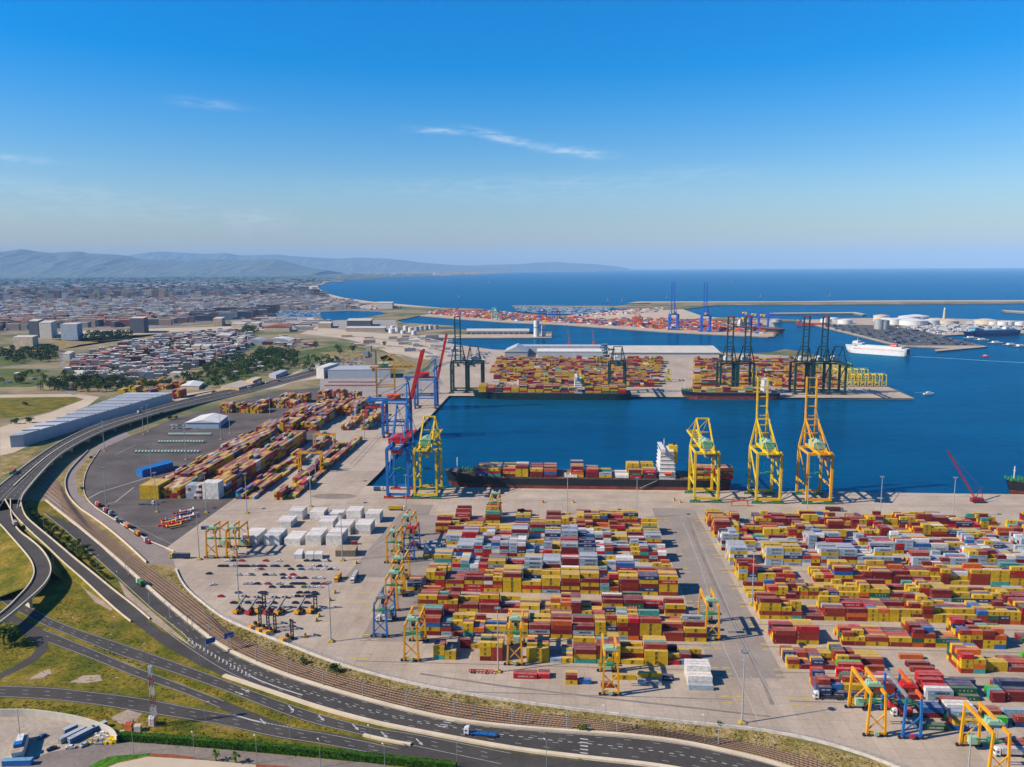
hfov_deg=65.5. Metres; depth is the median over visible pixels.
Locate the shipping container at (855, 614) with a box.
[845,613,866,616]
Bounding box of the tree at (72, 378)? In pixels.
[68,374,75,385]
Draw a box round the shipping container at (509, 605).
[500,604,519,607]
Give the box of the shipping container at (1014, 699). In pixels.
[1005,696,1023,701]
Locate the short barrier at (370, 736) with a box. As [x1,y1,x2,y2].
[363,733,411,745]
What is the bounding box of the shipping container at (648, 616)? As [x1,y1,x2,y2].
[639,615,659,616]
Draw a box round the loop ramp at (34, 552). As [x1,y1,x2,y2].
[0,499,50,624]
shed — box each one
[181,380,203,389]
[521,344,600,353]
[537,348,603,356]
[608,345,720,357]
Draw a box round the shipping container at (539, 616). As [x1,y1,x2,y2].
[529,615,549,618]
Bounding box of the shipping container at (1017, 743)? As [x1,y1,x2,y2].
[1007,741,1023,745]
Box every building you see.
[0,318,10,320]
[3,295,11,299]
[6,323,20,330]
[13,335,38,346]
[14,320,28,322]
[21,324,28,329]
[28,319,42,337]
[39,320,56,337]
[56,314,68,316]
[59,317,77,318]
[60,310,72,313]
[60,323,82,339]
[61,320,72,322]
[62,351,74,360]
[69,322,89,327]
[77,318,97,321]
[81,319,94,325]
[82,365,92,370]
[91,359,99,364]
[95,319,103,326]
[98,355,109,359]
[99,351,110,355]
[99,363,109,368]
[99,371,108,377]
[105,319,119,325]
[106,289,113,295]
[110,321,119,326]
[114,313,131,316]
[117,341,127,345]
[120,292,128,297]
[120,319,129,326]
[123,364,131,372]
[127,370,136,376]
[129,317,148,332]
[129,355,140,361]
[136,364,146,368]
[137,370,144,377]
[141,359,152,364]
[144,370,153,378]
[148,318,158,324]
[150,351,158,357]
[152,290,158,297]
[152,366,163,369]
[154,361,166,365]
[155,369,166,375]
[158,339,166,345]
[159,319,172,324]
[160,356,166,361]
[165,365,178,372]
[166,361,177,365]
[169,317,188,322]
[169,365,174,373]
[170,371,184,376]
[173,353,183,360]
[175,310,185,314]
[177,316,194,321]
[181,355,191,361]
[182,351,192,356]
[183,361,190,369]
[190,310,205,315]
[192,344,201,349]
[192,358,198,366]
[194,312,205,319]
[195,315,211,320]
[199,358,205,365]
[201,344,211,348]
[209,312,221,319]
[213,317,224,325]
[214,307,228,310]
[214,344,222,348]
[217,333,232,337]
[218,312,232,319]
[225,345,234,350]
[231,322,247,327]
[237,311,249,318]
[237,336,245,341]
[246,377,261,382]
[249,322,261,326]
[258,309,266,315]
[264,320,281,322]
[264,323,291,331]
[265,305,275,312]
[269,370,286,378]
[270,304,279,310]
[275,289,284,292]
[294,323,311,326]
[296,326,312,329]
[301,321,318,323]
[318,321,332,327]
[346,326,386,331]
[347,318,372,325]
[376,302,393,308]
[397,337,408,340]
[426,334,438,337]
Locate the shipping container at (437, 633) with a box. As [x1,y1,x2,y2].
[420,631,440,635]
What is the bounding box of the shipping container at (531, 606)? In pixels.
[520,604,539,609]
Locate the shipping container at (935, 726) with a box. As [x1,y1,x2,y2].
[922,722,949,730]
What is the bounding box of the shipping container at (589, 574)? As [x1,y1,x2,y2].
[580,572,598,576]
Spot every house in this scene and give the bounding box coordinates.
[83,370,96,374]
[121,376,134,379]
[363,339,374,343]
[404,347,415,351]
[413,342,418,346]
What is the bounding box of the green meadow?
[0,397,81,418]
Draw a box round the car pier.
[802,318,1023,351]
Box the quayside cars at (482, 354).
[454,352,490,366]
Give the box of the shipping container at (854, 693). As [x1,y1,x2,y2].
[845,690,869,697]
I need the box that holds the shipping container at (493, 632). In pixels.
[485,630,505,634]
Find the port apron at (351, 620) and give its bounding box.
[165,350,1023,766]
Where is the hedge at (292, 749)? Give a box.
[118,731,456,766]
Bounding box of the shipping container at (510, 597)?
[501,595,519,599]
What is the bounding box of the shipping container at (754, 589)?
[745,588,763,592]
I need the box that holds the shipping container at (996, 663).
[986,660,1007,666]
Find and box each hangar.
[247,337,266,344]
[266,336,295,343]
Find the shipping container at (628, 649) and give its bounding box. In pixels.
[620,646,643,652]
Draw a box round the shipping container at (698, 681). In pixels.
[687,679,711,683]
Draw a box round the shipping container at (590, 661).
[573,658,595,663]
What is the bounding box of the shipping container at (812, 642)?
[796,639,818,644]
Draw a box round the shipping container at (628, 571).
[618,570,636,574]
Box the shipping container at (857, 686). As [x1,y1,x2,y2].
[843,682,863,689]
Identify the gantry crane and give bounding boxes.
[204,520,231,557]
[224,520,251,557]
[297,449,323,471]
[313,431,335,446]
[365,405,385,420]
[370,586,398,637]
[384,524,405,562]
[384,564,407,610]
[388,549,410,592]
[399,510,417,545]
[400,606,428,661]
[402,521,421,559]
[488,490,502,521]
[504,609,526,665]
[597,633,621,695]
[664,369,671,381]
[698,588,721,640]
[833,368,841,380]
[841,373,851,386]
[844,666,888,736]
[848,373,858,386]
[855,373,865,386]
[859,368,868,380]
[863,373,872,386]
[869,373,879,386]
[876,373,886,386]
[877,668,924,739]
[955,701,1011,766]
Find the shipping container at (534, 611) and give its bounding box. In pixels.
[529,610,539,613]
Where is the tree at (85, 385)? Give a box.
[82,380,90,391]
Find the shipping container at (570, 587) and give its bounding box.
[561,586,579,589]
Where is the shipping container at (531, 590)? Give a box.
[522,589,540,592]
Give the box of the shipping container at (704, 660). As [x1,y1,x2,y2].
[684,658,708,663]
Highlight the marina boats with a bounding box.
[275,304,607,315]
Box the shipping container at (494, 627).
[485,624,505,630]
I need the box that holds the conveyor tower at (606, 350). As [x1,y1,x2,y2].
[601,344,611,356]
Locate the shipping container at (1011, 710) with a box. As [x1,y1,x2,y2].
[1001,707,1023,714]
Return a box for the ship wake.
[909,356,1023,362]
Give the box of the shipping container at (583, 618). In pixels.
[573,616,593,621]
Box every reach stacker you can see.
[232,595,249,613]
[245,595,261,615]
[263,595,280,614]
[273,596,290,614]
[293,595,310,614]
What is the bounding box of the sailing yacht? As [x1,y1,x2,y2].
[10,709,30,757]
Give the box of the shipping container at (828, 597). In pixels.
[818,595,839,600]
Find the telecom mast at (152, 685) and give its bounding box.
[148,665,157,726]
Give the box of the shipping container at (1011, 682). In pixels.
[999,678,1023,685]
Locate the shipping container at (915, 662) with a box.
[905,660,929,666]
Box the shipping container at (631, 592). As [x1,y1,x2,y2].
[622,591,641,595]
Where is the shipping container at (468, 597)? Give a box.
[459,595,478,600]
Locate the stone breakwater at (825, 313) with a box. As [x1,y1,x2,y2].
[770,312,865,315]
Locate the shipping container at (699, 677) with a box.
[687,674,712,681]
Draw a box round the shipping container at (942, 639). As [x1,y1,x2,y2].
[935,637,958,642]
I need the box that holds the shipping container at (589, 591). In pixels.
[580,590,598,593]
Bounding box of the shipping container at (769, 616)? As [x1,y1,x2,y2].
[759,614,780,618]
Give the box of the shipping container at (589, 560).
[580,558,597,562]
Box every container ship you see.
[445,442,730,489]
[472,373,630,399]
[681,376,779,399]
[730,316,784,333]
[1004,466,1023,493]
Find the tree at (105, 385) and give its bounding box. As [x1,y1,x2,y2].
[102,383,110,390]
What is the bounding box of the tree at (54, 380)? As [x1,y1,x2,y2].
[48,376,59,390]
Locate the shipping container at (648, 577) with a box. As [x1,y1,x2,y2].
[639,575,657,579]
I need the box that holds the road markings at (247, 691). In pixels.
[0,513,777,766]
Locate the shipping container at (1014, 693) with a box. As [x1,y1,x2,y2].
[1004,689,1023,696]
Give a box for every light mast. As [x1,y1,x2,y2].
[101,467,108,506]
[147,444,153,478]
[152,472,158,512]
[194,512,201,559]
[202,472,208,512]
[233,547,240,602]
[243,473,248,513]
[307,467,312,506]
[313,448,317,484]
[325,581,333,642]
[338,512,344,560]
[403,474,407,510]
[494,606,500,673]
[566,473,569,512]
[738,649,748,724]
[749,549,756,605]
[807,476,810,509]
[880,476,884,510]
[952,477,957,514]
[967,722,977,766]
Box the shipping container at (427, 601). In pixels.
[418,599,437,603]
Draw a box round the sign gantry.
[205,632,233,654]
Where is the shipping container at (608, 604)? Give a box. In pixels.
[602,602,622,607]
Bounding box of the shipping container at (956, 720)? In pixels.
[952,717,981,725]
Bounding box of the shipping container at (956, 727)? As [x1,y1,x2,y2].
[951,723,981,730]
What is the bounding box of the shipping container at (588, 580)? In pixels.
[580,577,598,582]
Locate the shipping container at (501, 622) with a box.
[486,620,506,626]
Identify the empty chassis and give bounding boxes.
[468,669,496,673]
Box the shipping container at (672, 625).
[661,622,682,627]
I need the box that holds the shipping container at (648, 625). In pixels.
[639,622,661,627]
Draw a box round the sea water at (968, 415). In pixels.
[318,268,1023,493]
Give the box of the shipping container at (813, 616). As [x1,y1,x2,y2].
[802,614,823,619]
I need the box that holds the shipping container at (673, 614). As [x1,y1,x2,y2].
[665,613,685,616]
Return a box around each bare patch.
[30,669,50,678]
[71,675,101,682]
[82,587,111,609]
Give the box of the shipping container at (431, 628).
[419,626,440,630]
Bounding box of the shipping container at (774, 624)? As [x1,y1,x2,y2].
[769,622,791,627]
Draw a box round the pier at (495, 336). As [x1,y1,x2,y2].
[439,334,550,337]
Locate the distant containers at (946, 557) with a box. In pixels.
[118,307,1023,726]
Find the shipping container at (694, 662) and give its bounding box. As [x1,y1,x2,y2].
[685,661,709,666]
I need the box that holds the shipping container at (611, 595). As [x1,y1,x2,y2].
[602,594,621,597]
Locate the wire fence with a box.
[222,613,900,764]
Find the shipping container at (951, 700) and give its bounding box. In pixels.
[941,699,970,706]
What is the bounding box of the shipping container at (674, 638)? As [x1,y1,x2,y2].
[665,637,683,640]
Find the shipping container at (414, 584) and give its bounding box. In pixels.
[407,581,425,586]
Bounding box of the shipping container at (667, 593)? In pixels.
[658,591,677,595]
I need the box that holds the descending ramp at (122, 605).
[5,499,150,621]
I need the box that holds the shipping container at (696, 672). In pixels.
[686,671,710,675]
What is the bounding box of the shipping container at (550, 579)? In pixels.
[541,577,559,581]
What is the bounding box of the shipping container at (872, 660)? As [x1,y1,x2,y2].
[861,657,883,663]
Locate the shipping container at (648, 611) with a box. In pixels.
[638,609,658,614]
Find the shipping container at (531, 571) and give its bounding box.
[523,568,540,573]
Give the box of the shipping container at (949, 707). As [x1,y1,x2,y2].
[947,705,975,712]
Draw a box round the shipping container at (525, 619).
[507,616,527,622]
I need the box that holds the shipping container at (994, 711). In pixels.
[976,708,1001,714]
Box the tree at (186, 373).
[182,370,190,380]
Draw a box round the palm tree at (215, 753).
[210,749,219,760]
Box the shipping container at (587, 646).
[573,645,595,647]
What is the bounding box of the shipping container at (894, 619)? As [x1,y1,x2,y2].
[889,618,900,621]
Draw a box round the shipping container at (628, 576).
[619,575,637,577]
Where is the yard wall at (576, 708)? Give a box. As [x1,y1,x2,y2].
[175,568,899,766]
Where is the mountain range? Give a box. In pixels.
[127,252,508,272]
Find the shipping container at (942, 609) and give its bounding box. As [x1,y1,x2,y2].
[933,607,952,612]
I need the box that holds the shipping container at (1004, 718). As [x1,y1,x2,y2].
[981,714,1007,722]
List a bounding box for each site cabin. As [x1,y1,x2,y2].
[293,549,303,558]
[305,551,313,558]
[314,551,322,558]
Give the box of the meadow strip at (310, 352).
[294,345,377,364]
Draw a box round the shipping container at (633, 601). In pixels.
[623,598,643,603]
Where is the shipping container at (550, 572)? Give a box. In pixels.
[542,570,559,574]
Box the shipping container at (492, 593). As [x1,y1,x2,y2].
[481,592,499,597]
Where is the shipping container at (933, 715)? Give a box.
[923,713,943,717]
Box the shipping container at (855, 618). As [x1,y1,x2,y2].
[845,616,866,620]
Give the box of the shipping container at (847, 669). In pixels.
[836,667,861,673]
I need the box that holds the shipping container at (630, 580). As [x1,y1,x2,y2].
[619,578,638,583]
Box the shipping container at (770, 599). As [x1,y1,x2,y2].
[760,597,780,602]
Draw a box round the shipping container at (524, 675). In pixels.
[513,672,536,678]
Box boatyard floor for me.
[0,717,109,766]
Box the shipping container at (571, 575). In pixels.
[561,573,579,578]
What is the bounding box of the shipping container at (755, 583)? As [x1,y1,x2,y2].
[743,581,762,585]
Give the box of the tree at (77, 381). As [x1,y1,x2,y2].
[73,378,82,384]
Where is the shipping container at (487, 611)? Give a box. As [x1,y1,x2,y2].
[479,609,498,612]
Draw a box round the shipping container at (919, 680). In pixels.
[916,677,942,683]
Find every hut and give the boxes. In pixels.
[124,722,132,730]
[134,723,141,731]
[148,715,154,726]
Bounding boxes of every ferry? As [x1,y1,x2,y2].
[845,340,909,356]
[963,327,1020,336]
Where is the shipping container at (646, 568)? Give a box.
[637,567,655,571]
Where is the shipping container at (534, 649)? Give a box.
[526,646,548,652]
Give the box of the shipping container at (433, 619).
[420,616,440,622]
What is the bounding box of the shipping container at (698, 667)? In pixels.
[686,664,710,670]
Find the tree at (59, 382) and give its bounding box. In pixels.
[53,376,62,387]
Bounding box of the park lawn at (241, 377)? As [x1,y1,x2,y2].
[186,369,251,385]
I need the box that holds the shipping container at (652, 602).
[644,599,662,604]
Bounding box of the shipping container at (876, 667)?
[863,664,884,670]
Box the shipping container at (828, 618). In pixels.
[823,615,844,620]
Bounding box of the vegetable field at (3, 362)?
[0,353,34,366]
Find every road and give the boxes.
[0,593,617,766]
[0,609,471,766]
[0,631,48,678]
[10,352,64,369]
[13,741,392,766]
[60,387,76,394]
[65,431,174,566]
[296,352,421,373]
[303,336,439,371]
[352,336,447,351]
[433,353,487,384]
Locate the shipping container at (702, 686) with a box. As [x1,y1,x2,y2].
[688,683,713,690]
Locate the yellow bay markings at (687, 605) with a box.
[253,501,812,705]
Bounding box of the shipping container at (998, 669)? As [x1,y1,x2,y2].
[985,667,1007,671]
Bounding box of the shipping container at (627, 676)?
[612,673,635,679]
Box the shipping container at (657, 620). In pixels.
[639,617,661,623]
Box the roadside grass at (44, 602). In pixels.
[0,500,586,766]
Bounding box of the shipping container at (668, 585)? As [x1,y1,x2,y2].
[658,583,677,587]
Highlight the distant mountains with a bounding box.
[469,262,630,270]
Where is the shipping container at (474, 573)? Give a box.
[465,572,483,575]
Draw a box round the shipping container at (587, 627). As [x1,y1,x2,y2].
[573,624,593,630]
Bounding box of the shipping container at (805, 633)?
[796,630,818,635]
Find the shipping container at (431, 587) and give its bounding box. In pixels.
[422,585,440,590]
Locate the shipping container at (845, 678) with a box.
[841,675,867,682]
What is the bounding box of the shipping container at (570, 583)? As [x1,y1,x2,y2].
[561,582,579,585]
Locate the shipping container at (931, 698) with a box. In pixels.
[925,694,938,700]
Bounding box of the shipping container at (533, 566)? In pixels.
[524,565,541,568]
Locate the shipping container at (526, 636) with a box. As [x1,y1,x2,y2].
[509,633,527,637]
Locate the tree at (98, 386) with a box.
[95,383,102,391]
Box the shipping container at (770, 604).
[760,602,780,606]
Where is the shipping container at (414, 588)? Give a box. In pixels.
[407,587,421,590]
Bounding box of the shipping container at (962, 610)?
[952,607,974,613]
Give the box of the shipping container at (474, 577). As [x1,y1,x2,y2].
[464,575,482,580]
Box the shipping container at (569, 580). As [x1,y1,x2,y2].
[561,578,579,582]
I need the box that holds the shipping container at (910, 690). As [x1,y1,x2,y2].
[895,685,918,691]
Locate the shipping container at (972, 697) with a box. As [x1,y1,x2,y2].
[954,693,979,700]
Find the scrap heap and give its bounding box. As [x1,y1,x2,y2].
[88,730,124,744]
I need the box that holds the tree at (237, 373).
[233,370,239,380]
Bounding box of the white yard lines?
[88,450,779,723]
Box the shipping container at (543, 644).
[527,641,548,646]
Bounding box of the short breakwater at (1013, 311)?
[1002,310,1023,313]
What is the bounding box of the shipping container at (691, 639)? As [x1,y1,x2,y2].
[684,637,705,641]
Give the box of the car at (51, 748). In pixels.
[46,745,57,751]
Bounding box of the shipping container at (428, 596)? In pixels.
[418,594,437,599]
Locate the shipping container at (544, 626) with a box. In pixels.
[528,623,549,629]
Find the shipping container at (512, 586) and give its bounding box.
[503,584,521,588]
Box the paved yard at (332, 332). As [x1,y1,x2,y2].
[301,327,438,359]
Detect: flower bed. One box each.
[150,754,196,758]
[256,764,288,766]
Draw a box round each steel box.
[1,757,33,766]
[58,725,86,743]
[62,723,77,733]
[67,725,94,743]
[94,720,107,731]
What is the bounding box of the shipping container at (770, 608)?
[759,605,780,610]
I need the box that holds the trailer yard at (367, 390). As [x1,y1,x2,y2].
[320,376,439,399]
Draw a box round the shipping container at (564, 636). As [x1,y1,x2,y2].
[551,634,571,638]
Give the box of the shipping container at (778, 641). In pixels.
[773,639,795,643]
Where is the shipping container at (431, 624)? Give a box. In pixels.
[419,622,440,626]
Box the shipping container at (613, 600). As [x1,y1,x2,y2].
[602,598,622,603]
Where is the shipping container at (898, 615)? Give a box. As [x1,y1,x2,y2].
[889,613,910,617]
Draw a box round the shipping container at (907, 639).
[888,636,911,642]
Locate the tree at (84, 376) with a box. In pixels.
[76,372,89,381]
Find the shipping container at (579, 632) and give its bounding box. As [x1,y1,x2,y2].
[573,630,593,634]
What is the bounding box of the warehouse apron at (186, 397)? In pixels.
[173,391,210,400]
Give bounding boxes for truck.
[12,520,17,526]
[95,501,100,506]
[123,522,130,528]
[134,529,140,536]
[136,577,144,586]
[138,500,154,504]
[144,537,150,543]
[169,552,189,558]
[334,572,341,581]
[350,570,358,582]
[373,486,383,490]
[376,614,392,621]
[388,505,405,510]
[464,725,496,737]
[813,690,844,699]
[825,506,843,511]
[890,706,913,716]
[993,745,1023,757]
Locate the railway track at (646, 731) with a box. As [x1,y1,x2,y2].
[40,471,836,766]
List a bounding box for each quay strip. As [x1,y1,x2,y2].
[350,395,448,470]
[357,486,1023,504]
[452,391,911,397]
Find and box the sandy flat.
[55,326,263,337]
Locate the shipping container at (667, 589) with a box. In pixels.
[658,587,677,591]
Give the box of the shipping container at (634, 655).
[620,652,642,657]
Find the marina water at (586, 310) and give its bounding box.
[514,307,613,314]
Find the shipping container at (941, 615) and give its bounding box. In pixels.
[933,613,954,618]
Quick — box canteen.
[335,545,357,556]
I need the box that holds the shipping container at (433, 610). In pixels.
[421,608,441,613]
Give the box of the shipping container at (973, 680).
[948,677,975,684]
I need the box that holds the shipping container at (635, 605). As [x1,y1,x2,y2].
[623,603,643,607]
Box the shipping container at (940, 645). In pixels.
[935,643,946,647]
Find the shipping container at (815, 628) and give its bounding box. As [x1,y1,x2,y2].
[796,625,819,631]
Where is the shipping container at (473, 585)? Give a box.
[464,584,482,587]
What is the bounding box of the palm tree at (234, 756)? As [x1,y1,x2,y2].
[231,751,240,762]
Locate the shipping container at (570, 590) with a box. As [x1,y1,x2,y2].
[561,590,579,591]
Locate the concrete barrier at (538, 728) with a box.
[45,499,792,766]
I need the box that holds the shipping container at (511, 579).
[503,577,520,580]
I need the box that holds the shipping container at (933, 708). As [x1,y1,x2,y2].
[923,705,943,712]
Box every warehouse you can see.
[10,392,172,446]
[316,363,337,378]
[328,365,391,378]
[467,329,528,333]
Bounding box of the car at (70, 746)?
[65,744,75,748]
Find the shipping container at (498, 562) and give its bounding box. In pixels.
[488,560,505,564]
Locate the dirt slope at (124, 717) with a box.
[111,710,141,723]
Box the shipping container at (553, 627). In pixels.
[551,625,571,629]
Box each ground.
[0,271,1023,760]
[0,283,385,331]
[230,317,397,332]
[391,333,493,365]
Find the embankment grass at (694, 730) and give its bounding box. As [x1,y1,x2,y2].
[36,474,890,766]
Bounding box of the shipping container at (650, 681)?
[637,678,661,685]
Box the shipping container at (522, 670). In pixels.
[514,669,536,671]
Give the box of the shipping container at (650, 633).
[639,631,660,635]
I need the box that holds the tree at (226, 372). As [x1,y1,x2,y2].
[223,367,229,376]
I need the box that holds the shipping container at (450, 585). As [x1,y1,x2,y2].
[445,584,463,587]
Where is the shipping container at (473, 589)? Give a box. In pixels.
[464,588,482,591]
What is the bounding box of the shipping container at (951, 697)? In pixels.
[939,696,967,702]
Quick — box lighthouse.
[942,308,945,318]
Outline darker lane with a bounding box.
[347,504,785,678]
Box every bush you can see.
[0,620,17,644]
[3,628,25,645]
[10,418,18,423]
[44,525,52,530]
[54,533,62,538]
[61,536,71,541]
[73,538,80,546]
[80,549,89,555]
[90,562,99,567]
[300,656,307,663]
[329,663,341,671]
[577,724,586,729]
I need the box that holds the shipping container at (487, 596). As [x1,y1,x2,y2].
[479,593,498,598]
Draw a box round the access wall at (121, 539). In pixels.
[65,450,146,562]
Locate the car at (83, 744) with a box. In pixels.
[79,741,89,747]
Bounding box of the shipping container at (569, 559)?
[561,557,578,561]
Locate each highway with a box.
[0,369,315,510]
[44,512,778,766]
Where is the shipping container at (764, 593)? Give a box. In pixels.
[754,592,774,596]
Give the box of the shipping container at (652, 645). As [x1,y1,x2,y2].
[644,642,666,648]
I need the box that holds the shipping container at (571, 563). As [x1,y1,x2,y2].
[561,562,578,565]
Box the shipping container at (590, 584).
[580,583,598,586]
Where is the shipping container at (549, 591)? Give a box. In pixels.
[541,589,559,593]
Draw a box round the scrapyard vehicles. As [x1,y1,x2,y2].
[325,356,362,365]
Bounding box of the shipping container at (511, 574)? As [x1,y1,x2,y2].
[503,572,520,577]
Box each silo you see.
[534,320,538,336]
[541,325,545,335]
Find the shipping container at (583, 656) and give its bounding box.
[573,653,595,658]
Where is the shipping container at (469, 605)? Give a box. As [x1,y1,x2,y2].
[458,603,477,608]
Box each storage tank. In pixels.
[389,328,394,332]
[771,319,781,322]
[837,319,852,323]
[873,314,888,320]
[874,319,883,328]
[883,319,889,328]
[886,318,900,324]
[898,315,918,318]
[899,318,928,325]
[912,314,928,319]
[924,319,938,324]
[939,319,958,324]
[965,320,974,323]
[974,318,997,324]
[989,321,996,324]
[997,321,1007,325]
[1015,321,1023,324]
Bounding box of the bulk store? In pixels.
[505,343,528,357]
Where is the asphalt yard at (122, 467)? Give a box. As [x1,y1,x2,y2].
[83,387,319,547]
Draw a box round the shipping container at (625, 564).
[617,562,634,566]
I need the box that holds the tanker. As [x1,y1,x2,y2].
[796,318,830,325]
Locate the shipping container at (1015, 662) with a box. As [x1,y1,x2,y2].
[1006,660,1023,664]
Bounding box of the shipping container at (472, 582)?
[464,580,482,583]
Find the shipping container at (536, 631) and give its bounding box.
[529,629,549,633]
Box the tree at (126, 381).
[123,379,131,384]
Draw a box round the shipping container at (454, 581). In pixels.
[445,578,463,583]
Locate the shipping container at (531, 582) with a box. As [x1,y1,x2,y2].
[522,580,540,585]
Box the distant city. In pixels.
[0,271,477,382]
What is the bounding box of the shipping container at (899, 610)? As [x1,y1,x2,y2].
[888,608,910,613]
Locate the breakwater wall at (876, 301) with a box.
[627,300,1023,303]
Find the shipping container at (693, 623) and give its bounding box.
[683,620,704,626]
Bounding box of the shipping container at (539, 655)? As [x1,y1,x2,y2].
[526,652,548,657]
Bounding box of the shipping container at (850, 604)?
[840,601,861,606]
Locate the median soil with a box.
[118,580,194,648]
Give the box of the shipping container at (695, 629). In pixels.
[684,627,706,632]
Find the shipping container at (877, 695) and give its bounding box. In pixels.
[872,693,894,697]
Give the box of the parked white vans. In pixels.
[896,324,1023,333]
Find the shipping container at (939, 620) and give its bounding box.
[932,619,946,622]
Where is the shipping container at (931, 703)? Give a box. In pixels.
[918,702,940,708]
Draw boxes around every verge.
[75,456,94,504]
[109,757,255,766]
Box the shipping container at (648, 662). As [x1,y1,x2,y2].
[644,659,667,665]
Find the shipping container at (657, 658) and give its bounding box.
[644,654,667,660]
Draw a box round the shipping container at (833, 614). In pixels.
[823,611,844,616]
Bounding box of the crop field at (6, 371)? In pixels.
[0,369,49,374]
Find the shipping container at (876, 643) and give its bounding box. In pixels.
[865,641,887,645]
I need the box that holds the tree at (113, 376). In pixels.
[108,372,115,380]
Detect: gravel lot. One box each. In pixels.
[0,438,27,455]
[0,440,46,476]
[254,364,320,391]
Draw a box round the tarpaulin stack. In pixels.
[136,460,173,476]
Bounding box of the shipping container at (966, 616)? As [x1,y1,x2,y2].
[954,613,976,619]
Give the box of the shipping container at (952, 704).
[944,702,972,709]
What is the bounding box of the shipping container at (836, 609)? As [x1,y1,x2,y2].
[823,606,845,612]
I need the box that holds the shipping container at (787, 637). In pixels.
[773,634,795,639]
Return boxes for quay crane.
[366,349,424,437]
[370,353,413,396]
[384,403,418,498]
[404,333,447,408]
[410,416,445,498]
[449,316,470,392]
[465,346,484,392]
[487,308,499,319]
[535,307,546,317]
[548,308,559,318]
[608,346,626,385]
[632,313,642,326]
[667,282,678,329]
[685,418,721,502]
[699,283,711,331]
[716,316,737,386]
[733,316,755,386]
[737,309,767,322]
[744,377,783,503]
[746,311,775,325]
[755,311,787,326]
[787,316,812,394]
[792,377,834,503]
[807,316,831,394]
[821,346,852,394]
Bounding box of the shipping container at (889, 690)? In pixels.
[874,688,894,692]
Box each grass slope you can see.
[0,526,32,596]
[11,512,115,610]
[17,526,62,579]
[24,511,37,525]
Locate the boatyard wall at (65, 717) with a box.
[0,709,117,741]
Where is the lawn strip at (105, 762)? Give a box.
[89,753,149,766]
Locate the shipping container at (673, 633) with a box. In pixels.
[662,630,683,636]
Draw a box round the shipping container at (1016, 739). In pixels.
[1004,737,1023,744]
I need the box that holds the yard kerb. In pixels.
[83,449,173,551]
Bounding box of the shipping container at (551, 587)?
[541,586,559,589]
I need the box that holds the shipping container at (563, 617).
[551,615,571,619]
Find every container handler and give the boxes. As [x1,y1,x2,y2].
[247,607,263,629]
[254,592,267,613]
[255,610,271,632]
[262,612,278,634]
[279,619,295,641]
[306,592,319,613]
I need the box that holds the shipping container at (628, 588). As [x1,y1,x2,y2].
[619,587,637,590]
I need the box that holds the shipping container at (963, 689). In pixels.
[950,685,977,692]
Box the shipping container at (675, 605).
[665,603,685,608]
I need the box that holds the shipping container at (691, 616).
[681,614,702,620]
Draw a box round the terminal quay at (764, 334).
[421,314,774,336]
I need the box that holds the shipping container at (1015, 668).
[1007,665,1023,671]
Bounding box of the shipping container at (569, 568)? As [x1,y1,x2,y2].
[561,567,578,569]
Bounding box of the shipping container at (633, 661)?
[621,658,643,664]
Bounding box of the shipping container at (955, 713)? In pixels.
[949,709,977,716]
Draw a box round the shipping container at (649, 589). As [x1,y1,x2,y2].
[639,588,657,591]
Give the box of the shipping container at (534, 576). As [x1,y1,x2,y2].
[523,574,540,578]
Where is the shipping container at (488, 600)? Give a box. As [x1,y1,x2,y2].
[479,599,498,602]
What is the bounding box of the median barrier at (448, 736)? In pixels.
[222,674,678,766]
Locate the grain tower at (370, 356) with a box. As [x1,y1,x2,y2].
[363,345,376,364]
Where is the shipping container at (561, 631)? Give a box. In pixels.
[551,630,571,633]
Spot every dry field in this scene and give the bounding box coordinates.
[102,341,132,346]
[322,350,391,360]
[380,354,430,371]
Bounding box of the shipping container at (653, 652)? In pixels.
[644,649,667,655]
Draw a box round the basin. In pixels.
[270,311,386,319]
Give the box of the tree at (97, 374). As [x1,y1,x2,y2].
[91,371,100,379]
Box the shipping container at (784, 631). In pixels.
[773,629,795,634]
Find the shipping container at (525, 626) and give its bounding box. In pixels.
[507,623,527,628]
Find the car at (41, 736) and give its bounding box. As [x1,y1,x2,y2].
[36,733,46,739]
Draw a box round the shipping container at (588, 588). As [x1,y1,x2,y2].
[580,586,598,590]
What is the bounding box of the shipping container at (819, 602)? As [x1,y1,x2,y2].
[818,600,838,604]
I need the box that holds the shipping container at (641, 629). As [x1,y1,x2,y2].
[639,626,660,631]
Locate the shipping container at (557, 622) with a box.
[551,619,571,625]
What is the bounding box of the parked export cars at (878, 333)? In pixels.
[825,324,978,345]
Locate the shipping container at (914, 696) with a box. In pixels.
[894,692,919,699]
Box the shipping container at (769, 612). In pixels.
[759,609,780,614]
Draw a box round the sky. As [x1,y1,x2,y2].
[0,0,1023,269]
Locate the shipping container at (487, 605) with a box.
[479,603,498,608]
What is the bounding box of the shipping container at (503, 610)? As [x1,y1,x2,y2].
[499,608,508,612]
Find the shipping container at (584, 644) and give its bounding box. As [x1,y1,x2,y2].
[573,643,595,645]
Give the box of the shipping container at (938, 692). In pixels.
[926,688,953,695]
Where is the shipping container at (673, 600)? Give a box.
[663,598,683,602]
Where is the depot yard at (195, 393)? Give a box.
[173,389,223,399]
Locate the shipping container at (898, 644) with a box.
[888,641,911,646]
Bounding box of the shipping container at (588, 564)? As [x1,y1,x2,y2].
[580,562,597,565]
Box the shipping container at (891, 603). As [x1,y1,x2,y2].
[881,600,902,605]

